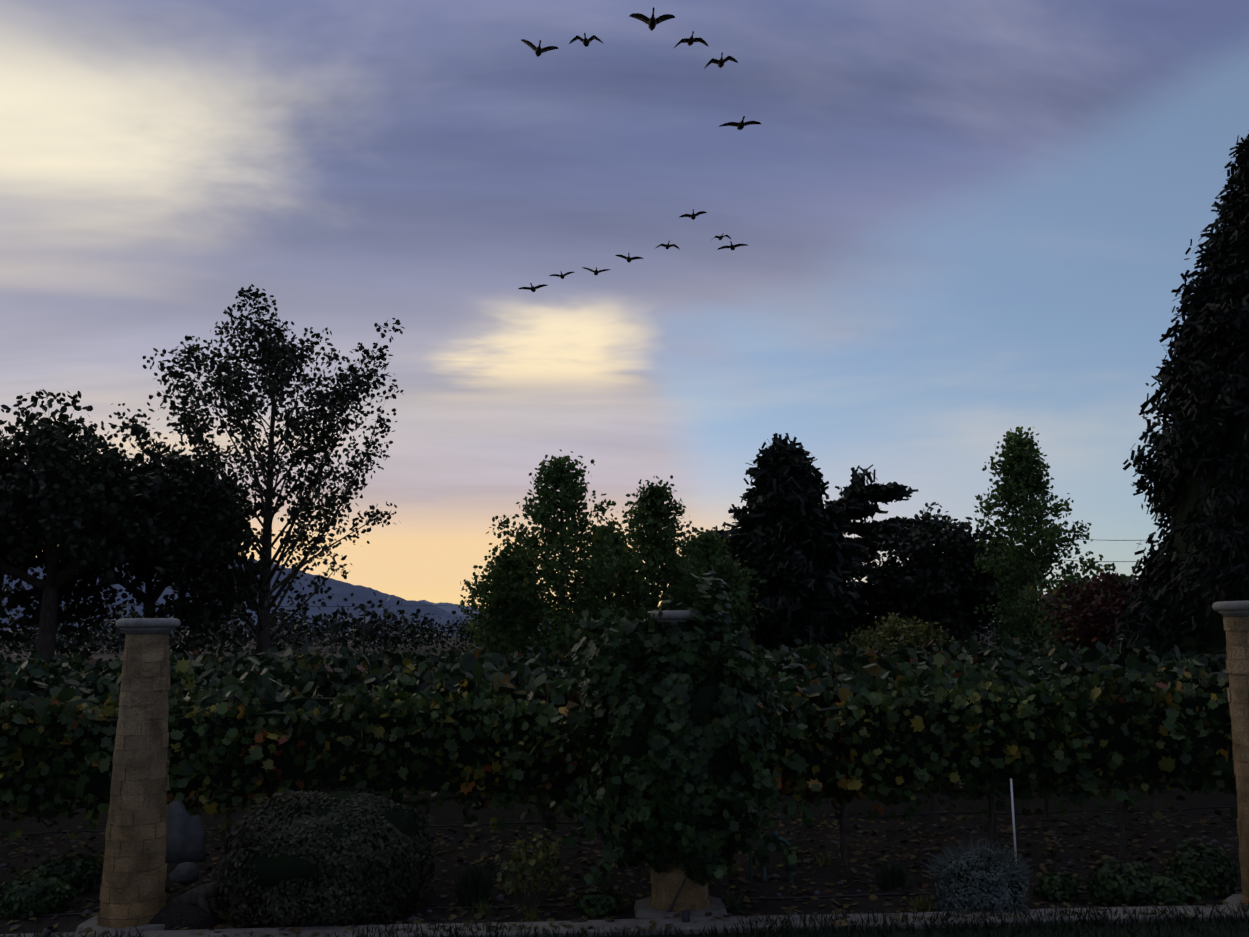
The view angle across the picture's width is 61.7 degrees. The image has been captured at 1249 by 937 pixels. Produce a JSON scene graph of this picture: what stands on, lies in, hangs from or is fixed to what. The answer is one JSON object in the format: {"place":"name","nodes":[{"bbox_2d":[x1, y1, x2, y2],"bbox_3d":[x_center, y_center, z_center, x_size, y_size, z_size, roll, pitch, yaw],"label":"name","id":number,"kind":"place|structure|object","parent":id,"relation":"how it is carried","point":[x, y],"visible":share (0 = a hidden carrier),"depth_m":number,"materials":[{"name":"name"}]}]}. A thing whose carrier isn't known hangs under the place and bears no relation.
{"place":"outdoors","nodes":[
{"label":"outdoors","id":0,"kind":"place"},
{"bbox_2d":[0,559,476,642],"bbox_3d":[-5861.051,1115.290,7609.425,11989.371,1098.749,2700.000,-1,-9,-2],"label":"mountain ridge","id":1,"kind":"structure","parent":0,"point":[340,590],"depth_m":7784.20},
{"bbox_2d":[37,602,556,652],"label":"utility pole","id":2,"kind":"object","parent":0,"point":[364,606],"visible":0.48,"depth_m":165.71,"materials":[{"name":"brown wood"}]},
{"bbox_2d":[419,600,577,630],"bbox_3d":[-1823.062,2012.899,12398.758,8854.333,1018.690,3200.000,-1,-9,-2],"label":"mountain ridge","id":3,"kind":"structure","parent":0,"point":[449,607],"depth_m":13081.14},
{"bbox_2d":[518,283,547,291],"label":"goose","id":4,"kind":"object","parent":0,"point":[532,288],"visible":1,"depth_m":55.91},
{"bbox_2d":[521,39,558,56],"bbox_3d":[-3.017,-15.012,37.131,1.382,0.461,1.122,9,-9,-8],"label":"goose","id":5,"kind":"object","parent":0,"point":[539,50],"visible":1,"depth_m":37.25},
{"bbox_2d":[549,271,573,278],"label":"goose","id":6,"kind":"object","parent":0,"point":[561,276],"visible":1,"depth_m":58.64},
{"bbox_2d":[569,33,603,46],"bbox_3d":[-1.335,-15.252,37.395,0.988,0.295,1.001,6,-12,-39],"label":"goose","id":7,"kind":"object","parent":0,"point":[585,41],"visible":1,"depth_m":37.30},
{"bbox_2d":[582,267,609,274],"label":"goose","id":8,"kind":"object","parent":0,"point":[596,271],"visible":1,"depth_m":56.01},
{"bbox_2d":[572,604,663,748],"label":"vine leaves","id":9,"kind":"object","parent":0,"point":[641,630],"visible":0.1,"depth_m":9.32,"materials":[{"name":"green plant"}]},
{"bbox_2d":[0,630,1241,933],"bbox_3d":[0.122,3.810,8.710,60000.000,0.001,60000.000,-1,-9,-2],"label":"ground","id":10,"kind":"structure","parent":0,"point":[448,812],"depth_m":11.80,"materials":[{"name":"soil"}]},
{"bbox_2d":[0,499,39,610],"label":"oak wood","id":11,"kind":"object","parent":10,"relation":"on","point":[10,581],"visible":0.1,"depth_m":41.87,"materials":[{"name":"green plant"}]},
{"bbox_2d":[0,870,80,919],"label":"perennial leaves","id":12,"kind":"object","parent":10,"relation":"on","point":[42,894],"visible":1,"depth_m":9.36,"materials":[{"name":"green plant"}]},
{"bbox_2d":[41,928,52,936],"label":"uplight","id":13,"kind":"object","parent":10,"relation":"on","point":[48,932],"visible":1,"depth_m":8.32,"materials":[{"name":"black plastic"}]},
{"bbox_2d":[28,850,102,894],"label":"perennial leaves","id":14,"kind":"object","parent":10,"relation":"on","point":[81,868],"visible":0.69,"depth_m":10.14,"materials":[{"name":"green plant"}]},
{"bbox_2d":[76,618,180,931],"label":"column blocks","id":15,"kind":"structure","parent":10,"relation":"on","point":[132,887],"depth_m":8.96,"materials":[{"name":"stone"}]},
{"bbox_2d":[0,389,259,661],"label":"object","id":16,"kind":"object","parent":10,"relation":"on","point":[46,490],"visible":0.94,"depth_m":37.92,"materials":[{"name":"green plant"}]},
{"bbox_2d":[0,453,277,660],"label":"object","id":17,"kind":"object","parent":10,"relation":"on","point":[196,613],"visible":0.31,"depth_m":40.95,"materials":[{"name":"green plant"}]},
{"bbox_2d":[168,862,198,886],"bbox_3d":[-4.064,3.745,9.658,0.269,0.218,0.188,-1,-9,-2],"label":"pale rock","id":18,"kind":"object","parent":10,"relation":"on","point":[184,874],"visible":1,"depth_m":9.60,"materials":[{"name":"grey stone"}]},
{"bbox_2d":[165,800,205,863],"bbox_3d":[-4.289,3.519,10.164,0.446,0.567,0.268,2,-10,-19],"label":"standing stone","id":19,"kind":"object","parent":10,"relation":"on","point":[185,838],"visible":0.85,"depth_m":10.09,"materials":[{"name":"grey stone"}]},
{"bbox_2d":[148,902,222,929],"bbox_3d":[-3.824,3.911,8.982,0.716,0.355,0.500,-1,-9,-2],"label":"rock","id":20,"kind":"object","parent":10,"relation":"on","point":[170,916],"visible":0.54,"depth_m":8.85,"materials":[{"name":"grey stone"}]},
{"bbox_2d":[170,868,237,912],"bbox_3d":[-3.646,3.646,9.125,0.818,0.683,0.274,-1,-9,-2],"label":"rock","id":21,"kind":"object","parent":10,"relation":"on","point":[200,895],"visible":0.35,"depth_m":9.06,"materials":[{"name":"grey stone"}]},
{"bbox_2d":[221,909,244,925],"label":"weed","id":22,"kind":"object","parent":10,"relation":"on","point":[233,920],"visible":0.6,"depth_m":8.96,"materials":[{"name":"green plant"}]},
{"bbox_2d":[65,284,404,656],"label":"tall ash tree","id":23,"kind":"object","parent":10,"relation":"on","point":[279,361],"visible":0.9,"depth_m":44.33,"materials":[{"name":"green plant"}]},
{"bbox_2d":[210,776,440,927],"bbox_3d":[-2.649,3.374,9.423,2.015,1.207,1.891,-1,-9,-2],"label":"bush","id":24,"kind":"object","parent":10,"relation":"on","point":[324,860],"depth_m":8.83,"materials":[{"name":"green plant"}]},
{"bbox_2d":[447,862,503,906],"bbox_3d":[-1.351,3.779,9.486,0.497,0.359,0.552,-1,-9,-2],"label":"shrub","id":25,"kind":"object","parent":10,"relation":"on","point":[474,886],"visible":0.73,"depth_m":9.44,"materials":[{"name":"green plant"}]},
{"bbox_2d":[471,897,497,914],"bbox_3d":[-1.229,3.833,9.173,0.274,0.149,0.223,-2,-9,8],"label":"weed","id":26,"kind":"object","parent":10,"relation":"on","point":[482,910],"visible":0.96,"depth_m":9.15,"materials":[{"name":"green plant"}]},
{"bbox_2d":[482,866,507,880],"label":"weed","id":27,"kind":"object","parent":10,"relation":"on","point":[495,874],"visible":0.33,"depth_m":10.46,"materials":[{"name":"green plant"}]},
{"bbox_2d":[501,878,522,895],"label":"weed","id":28,"kind":"object","parent":10,"relation":"on","point":[515,892],"visible":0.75,"depth_m":9.86,"materials":[{"name":"green plant"}]},
{"bbox_2d":[458,542,574,656],"bbox_3d":[-4.251,5.792,40.248,4.162,6.103,4.399,2,-10,-20],"label":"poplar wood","id":29,"kind":"object","parent":10,"relation":"on","point":[499,610],"visible":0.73,"depth_m":39.51,"materials":[{"name":"green plant"}]},
{"bbox_2d":[0,591,1043,657],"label":"distant tree line","id":30,"kind":"object","parent":10,"relation":"on","point":[332,629],"visible":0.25,"depth_m":211.51,"materials":[{"name":"green plant"}]},
{"bbox_2d":[0,634,1056,663],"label":"vineyard row","id":31,"kind":"object","parent":10,"relation":"on","point":[386,647],"visible":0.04,"depth_m":36.88,"materials":[{"name":"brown plant"}]},
{"bbox_2d":[519,905,541,921],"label":"weed","id":32,"kind":"object","parent":10,"relation":"on","point":[531,917],"visible":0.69,"depth_m":8.87,"materials":[{"name":"green plant"}]},
{"bbox_2d":[495,828,566,912],"bbox_3d":[-0.817,3.550,9.169,0.629,0.696,0.621,-1,-9,-2],"label":"yellow shrub","id":33,"kind":"object","parent":10,"relation":"on","point":[538,855],"depth_m":9.14,"materials":[{"name":"plant"}]},
{"bbox_2d":[0,634,1107,667],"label":"vineyard row","id":34,"kind":"object","parent":10,"relation":"on","point":[274,650],"visible":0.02,"depth_m":32.12,"materials":[{"name":"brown plant"}]},
{"bbox_2d":[2,636,1109,665],"bbox_3d":[-0.400,6.791,34.596,50.468,2.231,1.758,-1,-9,-2],"label":"vineyard row","id":35,"kind":"object","parent":10,"relation":"on","point":[35,654],"depth_m":34.49,"materials":[{"name":"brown plant"}]},
{"bbox_2d":[486,449,627,653],"bbox_3d":[-2.345,3.889,38.906,5.559,9.386,4.689,3,-10,-26],"label":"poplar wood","id":36,"kind":"object","parent":10,"relation":"on","point":[558,474],"visible":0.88,"depth_m":38.59,"materials":[{"name":"green plant"}]},
{"bbox_2d":[0,637,1123,670],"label":"vineyard row","id":37,"kind":"object","parent":10,"relation":"on","point":[344,649],"visible":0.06,"depth_m":30.01,"materials":[{"name":"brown plant"}]},
{"bbox_2d":[3,639,1134,670],"bbox_3d":[-0.191,5.676,27.453,41.570,2.192,1.595,-1,-9,-2],"label":"vineyard row","id":38,"kind":"object","parent":10,"relation":"on","point":[32,663],"visible":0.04,"depth_m":27.47,"materials":[{"name":"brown plant"}]},
{"bbox_2d":[573,887,624,916],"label":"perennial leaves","id":39,"kind":"object","parent":10,"relation":"on","point":[597,901],"visible":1,"depth_m":9.07,"materials":[{"name":"green plant"}]},
{"bbox_2d":[0,635,1202,676],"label":"vineyard row","id":40,"kind":"object","parent":10,"relation":"on","point":[341,662],"visible":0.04,"depth_m":25.19,"materials":[{"name":"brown plant"}]},
{"bbox_2d":[552,517,658,647],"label":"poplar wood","id":41,"kind":"object","parent":10,"relation":"on","point":[611,527],"visible":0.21,"depth_m":42.83,"materials":[{"name":"green plant"}]},
{"bbox_2d":[0,641,1211,688],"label":"vineyard row","id":42,"kind":"object","parent":10,"relation":"on","point":[89,677],"visible":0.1,"depth_m":20.38,"materials":[{"name":"green plant"}]},
{"bbox_2d":[0,636,1226,787],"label":"grapevine row","id":43,"kind":"object","parent":10,"relation":"on","point":[309,680],"visible":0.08,"depth_m":15.64,"materials":[{"name":"green plant"}]},
{"bbox_2d":[0,641,1229,837],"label":"grapevine row","id":44,"kind":"object","parent":10,"relation":"on","point":[828,691],"visible":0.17,"depth_m":13.27,"materials":[{"name":"green plant"}]},
{"bbox_2d":[7,635,1226,681],"bbox_3d":[-0.064,4.838,22.686,35.712,2.353,1.566,-1,-9,-2],"label":"vineyard row","id":45,"kind":"object","parent":10,"relation":"on","point":[900,654],"visible":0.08,"depth_m":22.77,"materials":[{"name":"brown plant"}]},
{"bbox_2d":[10,640,1226,695],"bbox_3d":[0.088,4.145,18.002,29.695,2.252,1.593,-1,-9,-2],"label":"vineyard row","id":46,"kind":"object","parent":10,"relation":"on","point":[797,671],"visible":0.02,"depth_m":18.11,"materials":[{"name":"green plant"}]},
{"bbox_2d":[0,652,1237,873],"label":"grapevine row","id":47,"kind":"object","parent":10,"relation":"on","point":[976,742],"visible":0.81,"depth_m":10.75,"materials":[{"name":"green plant"}]},
{"bbox_2d":[0,806,1241,933],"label":"fallen leaves","id":48,"kind":"object","parent":10,"relation":"on","point":[616,887],"visible":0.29,"depth_m":11.16,"materials":[{"name":"brown plant"}]},
{"bbox_2d":[1,888,1241,916],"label":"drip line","id":49,"kind":"object","parent":10,"relation":"on","point":[66,914],"visible":0.29,"depth_m":9.44,"materials":[{"name":"black plastic"}]},
{"bbox_2d":[0,897,1248,936],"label":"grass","id":50,"kind":"structure","parent":10,"relation":"on","point":[621,924],"depth_m":8.49,"materials":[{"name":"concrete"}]},
{"bbox_2d":[0,900,1247,936],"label":"kerb litter","id":51,"kind":"object","parent":50,"relation":"on","point":[298,929],"visible":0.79,"depth_m":8.53,"materials":[{"name":"brown plant"}]},
{"bbox_2d":[593,475,714,625],"bbox_3d":[0.975,4.479,40.083,4.745,8.485,4.671,-1,-9,-2],"label":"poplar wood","id":52,"kind":"object","parent":10,"relation":"on","point":[654,536],"visible":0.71,"depth_m":39.69,"materials":[{"name":"green plant"}]},
{"bbox_2d":[634,610,727,918],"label":"column blocks","id":53,"kind":"structure","parent":10,"relation":"on","point":[693,898],"depth_m":8.98,"materials":[{"name":"stone"}]},
{"bbox_2d":[544,570,812,886],"bbox_3d":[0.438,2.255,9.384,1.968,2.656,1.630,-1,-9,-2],"label":"column vine leaves","id":54,"kind":"object","parent":53,"relation":"on","point":[687,735],"visible":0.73,"depth_m":8.93,"materials":[{"name":"green plant"}]},
{"bbox_2d":[650,867,710,911],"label":"column vine stems","id":55,"kind":"object","parent":53,"relation":"on","point":[677,895],"visible":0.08,"depth_m":8.92,"materials":[{"name":"brown plant"}]},
{"bbox_2d":[639,614,733,683],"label":"vine leaves","id":56,"kind":"object","parent":53,"relation":"on","point":[683,651],"visible":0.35,"depth_m":9.18,"materials":[{"name":"green plant"}]},
{"bbox_2d":[633,794,747,885],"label":"vine leaves","id":57,"kind":"object","parent":53,"relation":"on","point":[727,850],"visible":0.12,"depth_m":8.92,"materials":[{"name":"green plant"}]},
{"bbox_2d":[681,910,689,922],"bbox_3d":[0.503,3.702,8.576,0.068,0.160,0.106,-1,-9,-2],"label":"uplight","id":58,"kind":"object","parent":10,"relation":"on","point":[685,916],"visible":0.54,"depth_m":8.56,"materials":[{"name":"black plastic"}]},
{"bbox_2d":[643,527,765,640],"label":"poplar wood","id":59,"kind":"object","parent":10,"relation":"on","point":[713,556],"visible":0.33,"depth_m":41.81,"materials":[{"name":"green plant"}]},
{"bbox_2d":[656,522,790,649],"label":"round dark tree","id":60,"kind":"object","parent":10,"relation":"on","point":[731,549],"visible":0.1,"depth_m":45.72,"materials":[{"name":"green plant"}]},
{"bbox_2d":[722,888,742,907],"bbox_3d":[0.975,3.814,9.312,0.246,0.161,0.221,-9,-12,41],"label":"weed","id":61,"kind":"object","parent":10,"relation":"on","point":[728,902],"visible":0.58,"depth_m":9.31,"materials":[{"name":"green plant"}]},
{"bbox_2d":[722,893,747,912],"bbox_3d":[0.960,3.799,9.168,0.185,0.146,0.263,-6,-10,28],"label":"weed","id":62,"kind":"object","parent":10,"relation":"on","point":[733,906],"visible":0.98,"depth_m":9.15,"materials":[{"name":"green plant"}]},
{"bbox_2d":[741,807,793,881],"bbox_3d":[1.406,3.666,10.265,0.495,0.730,0.095,-1,-9,-2],"label":"valve controller box","id":63,"kind":"object","parent":10,"relation":"on","point":[775,836],"visible":0.54,"depth_m":10.23,"materials":[{"name":"grey"}]},
{"bbox_2d":[717,433,885,649],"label":"redwood tree","id":64,"kind":"object","parent":10,"relation":"on","point":[792,528],"visible":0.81,"depth_m":46.00,"materials":[{"name":"green plant"}]},
{"bbox_2d":[809,852,835,866],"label":"weed","id":65,"kind":"object","parent":10,"relation":"on","point":[821,862],"visible":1,"depth_m":10.85,"materials":[{"name":"green plant"}]},
{"bbox_2d":[866,860,914,889],"bbox_3d":[2.528,3.839,9.897,0.384,0.248,0.426,-1,-9,-2],"label":"shrub","id":66,"kind":"object","parent":10,"relation":"on","point":[890,878],"visible":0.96,"depth_m":9.84,"materials":[{"name":"green plant"}]},
{"bbox_2d":[845,612,954,652],"bbox_3d":[8.542,6.008,32.873,3.711,2.967,3.735,-1,-9,-2],"label":"yellow-green tree wood","id":67,"kind":"object","parent":10,"relation":"on","point":[893,634],"visible":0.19,"depth_m":32.57,"materials":[{"name":"green plant"}]},
{"bbox_2d":[824,464,981,642],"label":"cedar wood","id":68,"kind":"object","parent":10,"relation":"on","point":[857,493],"visible":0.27,"depth_m":52.50,"materials":[{"name":"green plant"}]},
{"bbox_2d":[904,893,930,911],"bbox_3d":[2.549,3.756,9.081,0.230,0.154,0.227,-1,-9,-2],"label":"weed","id":69,"kind":"object","parent":10,"relation":"on","point":[925,908],"visible":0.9,"depth_m":9.07,"materials":[{"name":"green plant"}]},
{"bbox_2d":[849,502,1052,644],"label":"round dark tree","id":70,"kind":"object","parent":10,"relation":"on","point":[932,579],"visible":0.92,"depth_m":45.58,"materials":[{"name":"green plant"}]},
{"bbox_2d":[930,846,1029,912],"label":"lavender bush leaves","id":71,"kind":"object","parent":10,"relation":"on","point":[1004,894],"visible":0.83,"depth_m":8.81,"materials":[{"name":"black plant"}]},
{"bbox_2d":[923,837,1034,883],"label":"lavender bush spikes","id":72,"kind":"object","parent":71,"relation":"on","point":[946,864],"visible":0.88,"depth_m":8.95,"materials":[{"name":"purple plant"}]},
{"bbox_2d":[1010,778,1016,870],"bbox_3d":[3.856,3.546,10.358,0.029,0.920,0.022,-1,-9,-2],"label":"white stake","id":73,"kind":"object","parent":10,"relation":"on","point":[1013,818],"visible":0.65,"depth_m":10.37,"materials":[{"name":"white plastic"}]},
{"bbox_2d":[972,426,1092,644],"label":"tree","id":74,"kind":"object","parent":10,"relation":"on","point":[1021,480],"visible":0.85,"depth_m":41.41,"materials":[{"name":"green plant"}]},
{"bbox_2d":[1033,871,1081,901],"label":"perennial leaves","id":75,"kind":"object","parent":10,"relation":"on","point":[1058,887],"visible":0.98,"depth_m":9.30,"materials":[{"name":"green plant"}]},
{"bbox_2d":[1011,551,1137,646],"bbox_3d":[15.811,5.273,35.454,4.513,5.007,4.914,-1,-9,-2],"label":"tree","id":76,"kind":"object","parent":10,"relation":"on","point":[1043,627],"visible":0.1,"depth_m":35.73,"materials":[{"name":"green plant"}]},
{"bbox_2d":[1039,571,1149,648],"bbox_3d":[15.211,5.038,31.224,4.479,4.162,4.612,4,-10,-30],"label":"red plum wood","id":77,"kind":"object","parent":10,"relation":"on","point":[1085,621],"visible":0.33,"depth_m":31.45,"materials":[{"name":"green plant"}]},
{"bbox_2d":[1080,858,1162,906],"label":"perennial leaves","id":78,"kind":"object","parent":10,"relation":"on","point":[1126,884],"visible":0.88,"depth_m":9.07,"materials":[{"name":"green plant"}]},
{"bbox_2d":[1159,856,1176,870],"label":"weed","id":79,"kind":"object","parent":10,"relation":"on","point":[1168,863],"visible":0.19,"depth_m":10.40,"materials":[{"name":"green plant"}]},
{"bbox_2d":[1142,871,1201,905],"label":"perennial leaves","id":80,"kind":"object","parent":10,"relation":"on","point":[1170,891],"visible":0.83,"depth_m":8.92,"materials":[{"name":"green plant"}]},
{"bbox_2d":[1098,134,1248,654],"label":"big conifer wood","id":81,"kind":"object","parent":10,"relation":"on","point":[1196,562],"visible":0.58,"depth_m":26.52,"materials":[{"name":"green plant"}]},
{"bbox_2d":[1162,839,1240,898],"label":"perennial leaves","id":82,"kind":"object","parent":10,"relation":"on","point":[1203,869],"visible":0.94,"depth_m":9.38,"materials":[{"name":"green plant"}]},
{"bbox_2d":[1212,601,1248,904],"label":"column blocks","id":83,"kind":"structure","parent":10,"relation":"on","point":[1235,614],"depth_m":9.03,"materials":[{"name":"stone"}]},
{"bbox_2d":[0,0,1248,627],"label":"sky","id":84,"kind":"structure","parent":0,"point":[963,224],"materials":[{"name":"blue"}]},
{"bbox_2d":[615,253,643,262],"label":"goose","id":85,"kind":"object","parent":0,"point":[628,258],"visible":1,"depth_m":58.77},
{"bbox_2d":[629,7,674,30],"bbox_3d":[0.932,-13.934,32.550,1.170,0.445,1.188,7,-12,-41],"label":"goose","id":86,"kind":"object","parent":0,"point":[652,22],"visible":1,"depth_m":32.46},
{"bbox_2d":[67,909,1248,936],"bbox_3d":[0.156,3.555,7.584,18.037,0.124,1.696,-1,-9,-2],"label":"lawn grass","id":87,"kind":"structure","parent":0,"point":[1065,930],"depth_m":8.29,"materials":[{"name":"green plant"}]},
{"bbox_2d":[656,241,679,249],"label":"goose","id":88,"kind":"object","parent":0,"point":[667,246],"visible":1,"depth_m":56.16},
{"bbox_2d":[673,31,708,48],"bbox_3d":[2.550,-16.272,39.712,1.364,0.309,1.048,-6,-6,-6],"label":"goose","id":89,"kind":"object","parent":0,"point":[691,40],"visible":1,"depth_m":39.83},
{"bbox_2d":[679,209,706,219],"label":"goose","id":90,"kind":"object","parent":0,"point":[693,216],"visible":1,"depth_m":51.51},
{"bbox_2d":[704,52,737,68],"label":"goose","id":91,"kind":"object","parent":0,"point":[721,62],"visible":1,"depth_m":42.64},
{"bbox_2d":[715,233,730,239],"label":"goose","id":92,"kind":"object","parent":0,"point":[721,237],"visible":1,"depth_m":65.14},
{"bbox_2d":[717,241,748,249],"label":"goose","id":93,"kind":"object","parent":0,"point":[731,246],"visible":1,"depth_m":53.80},
{"bbox_2d":[719,116,760,129],"bbox_3d":[4.157,-12.298,37.613,1.180,0.245,1.172,-9,-12,40],"label":"goose","id":94,"kind":"object","parent":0,"point":[740,125],"visible":1,"depth_m":37.46},
{"bbox_2d":[1065,538,1143,561],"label":"service wires","id":95,"kind":"object","parent":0,"point":[1110,540],"visible":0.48,"depth_m":80.24,"materials":[{"name":"black plastic"}]}
]}

